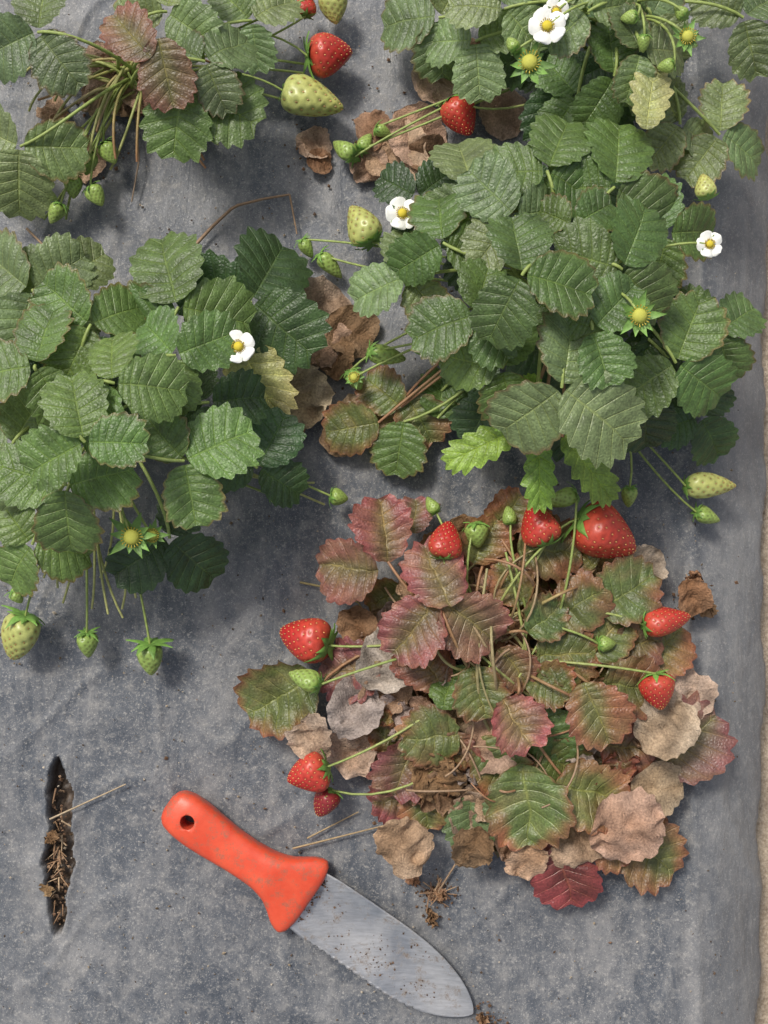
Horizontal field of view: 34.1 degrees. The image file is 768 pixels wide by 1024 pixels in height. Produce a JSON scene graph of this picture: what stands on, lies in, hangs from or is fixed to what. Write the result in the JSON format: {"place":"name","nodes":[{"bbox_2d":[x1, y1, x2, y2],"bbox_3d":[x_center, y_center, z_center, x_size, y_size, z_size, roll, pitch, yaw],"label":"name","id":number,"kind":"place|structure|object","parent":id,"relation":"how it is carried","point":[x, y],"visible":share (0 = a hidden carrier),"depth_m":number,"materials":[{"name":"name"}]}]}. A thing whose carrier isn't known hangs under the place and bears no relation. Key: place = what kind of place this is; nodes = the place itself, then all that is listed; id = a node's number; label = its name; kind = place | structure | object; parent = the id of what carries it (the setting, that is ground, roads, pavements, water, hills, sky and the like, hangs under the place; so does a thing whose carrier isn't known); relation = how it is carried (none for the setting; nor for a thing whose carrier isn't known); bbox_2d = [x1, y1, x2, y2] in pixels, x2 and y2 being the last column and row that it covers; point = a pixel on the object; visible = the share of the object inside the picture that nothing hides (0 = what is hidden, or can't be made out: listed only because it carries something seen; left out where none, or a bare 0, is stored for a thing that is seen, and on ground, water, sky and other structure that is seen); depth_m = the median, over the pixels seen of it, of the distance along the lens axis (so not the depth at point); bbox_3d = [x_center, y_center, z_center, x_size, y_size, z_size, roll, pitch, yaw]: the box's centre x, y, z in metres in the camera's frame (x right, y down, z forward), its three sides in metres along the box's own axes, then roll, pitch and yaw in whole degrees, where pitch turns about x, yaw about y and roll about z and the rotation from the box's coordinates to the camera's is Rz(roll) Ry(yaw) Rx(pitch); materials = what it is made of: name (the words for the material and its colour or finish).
{"place":"outdoors","nodes":[
{"label":"outdoors","id":0,"kind":"place"},
{"bbox_2d":[755,120,767,1023],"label":"ground","id":1,"kind":"structure","parent":0,"point":[761,1016],"depth_m":1.08,"materials":[{"name":"soil"}]},
{"bbox_2d":[0,0,767,1023],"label":"plastic mulch bed","id":2,"kind":"object","parent":1,"relation":"on","point":[152,970],"visible":0.49,"depth_m":1.00,"materials":[{"name":"grey plastic"}]},
{"bbox_2d":[0,226,347,674],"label":"strawberry plant","id":3,"kind":"object","parent":2,"relation":"on","point":[125,397],"visible":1,"depth_m":0.87,"materials":[{"name":"green plant"}]},
{"bbox_2d":[0,0,347,223],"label":"strawberry plant","id":4,"kind":"object","parent":2,"relation":"on","point":[131,67],"visible":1,"depth_m":0.93,"materials":[{"name":"green plant"}]},
{"bbox_2d":[194,0,315,71],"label":"ripe strawberry","id":5,"kind":"object","parent":4,"relation":"attached to","point":[308,7],"visible":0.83,"depth_m":0.96,"materials":[{"name":"red food"}]},
{"bbox_2d":[240,29,352,78],"bbox_3d":[-0.109,-0.352,0.970,0.170,0.038,0.038,0,90,0],"label":"ripe strawberry","id":6,"kind":"object","parent":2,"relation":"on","point":[327,55],"visible":0.99,"depth_m":0.96,"materials":[{"name":"red food"}]},
{"bbox_2d":[161,790,472,1016],"bbox_3d":[-0.050,0.314,0.986,0.295,0.025,0.068,39,90,0],"label":"garden knife","id":7,"kind":"object","parent":2,"relation":"on","point":[310,899],"visible":1,"depth_m":0.99,"materials":[{"name":"red plastic"}]},
{"bbox_2d":[26,117,688,924],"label":"dry stalks","id":8,"kind":"object","parent":2,"relation":"on","point":[198,241],"visible":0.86,"depth_m":0.99,"materials":[{"name":"brown plant"}]},
{"bbox_2d":[0,8,738,1023],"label":"soil crumbs","id":9,"kind":"object","parent":2,"relation":"on","point":[270,738],"visible":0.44,"depth_m":1.00,"materials":[{"name":"brown soil"}]},
{"bbox_2d":[38,570,718,1023],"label":"dead leaf scraps","id":10,"kind":"object","parent":2,"relation":"on","point":[414,882],"visible":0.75,"depth_m":0.99,"materials":[{"name":"brown plant"}]},
{"bbox_2d":[233,481,737,909],"bbox_3d":[0.079,0.144,0.950,0.391,0.094,0.334,0,90,0],"label":"strawberry plant","id":11,"kind":"object","parent":2,"relation":"on","point":[527,778],"visible":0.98,"depth_m":0.95,"materials":[{"name":"brown plant"}]},
{"bbox_2d":[279,618,380,663],"bbox_3d":[-0.002,0.099,0.967,0.160,0.043,0.035,0,90,0],"label":"ripe strawberry","id":12,"kind":"object","parent":11,"relation":"attached to","point":[310,640],"visible":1,"depth_m":0.95,"materials":[{"name":"red food"}]},
{"bbox_2d":[314,772,430,816],"bbox_3d":[0.031,0.182,0.974,0.199,0.031,0.040,-33,90,0],"label":"ripe strawberry","id":13,"kind":"object","parent":11,"relation":"attached to","point":[327,801],"visible":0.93,"depth_m":0.96,"materials":[{"name":"red food"}]},
{"bbox_2d":[287,662,480,791],"bbox_3d":[0.011,0.152,0.963,0.201,0.052,0.031,-36,90,0],"label":"ripe strawberry","id":14,"kind":"object","parent":11,"relation":"attached to","point":[311,771],"visible":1,"depth_m":0.95,"materials":[{"name":"red food"}]},
{"bbox_2d":[428,521,461,563],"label":"ripe strawberry","id":15,"kind":"object","parent":11,"relation":"on","point":[445,542],"visible":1,"depth_m":0.92,"materials":[{"name":"red food"}]},
{"bbox_2d":[500,507,564,600],"bbox_3d":[0.108,0.050,0.950,0.032,0.076,0.111,16,90,0],"label":"ripe strawberry","id":16,"kind":"object","parent":11,"relation":"on","point":[540,529],"visible":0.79,"depth_m":0.92,"materials":[{"name":"red food"}]},
{"bbox_2d":[537,500,635,560],"bbox_3d":[0.139,0.031,0.954,0.099,0.069,0.053,-31,90,0],"label":"ripe strawberry","id":17,"kind":"object","parent":11,"relation":"attached to","point":[605,532],"visible":0.94,"depth_m":0.93,"materials":[{"name":"red food"}]},
{"bbox_2d":[548,660,675,709],"bbox_3d":[0.144,0.127,0.955,0.148,0.067,0.031,5,90,0],"label":"ripe strawberry","id":18,"kind":"object","parent":11,"relation":"on","point":[656,689],"visible":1,"depth_m":0.93,"materials":[{"name":"red food"}]},
{"bbox_2d":[605,607,690,638],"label":"ripe strawberry","id":19,"kind":"object","parent":11,"relation":"attached to","point":[661,621],"visible":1,"depth_m":0.94,"materials":[{"name":"red food"}]},
{"bbox_2d":[285,113,766,523],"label":"strawberry plant","id":20,"kind":"object","parent":2,"relation":"on","point":[585,389],"visible":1,"depth_m":0.87,"materials":[{"name":"green plant"}]},
{"bbox_2d":[333,0,767,187],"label":"strawberry plant","id":21,"kind":"object","parent":2,"relation":"on","point":[625,66],"visible":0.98,"depth_m":0.93,"materials":[{"name":"green plant"}]},
{"bbox_2d":[436,93,523,135],"bbox_3d":[0.112,-0.329,0.973,0.143,0.032,0.032,-23,90,0],"label":"ripe strawberry","id":22,"kind":"object","parent":21,"relation":"attached to","point":[457,114],"visible":0.91,"depth_m":0.96,"materials":[{"name":"red food"}]}
]}

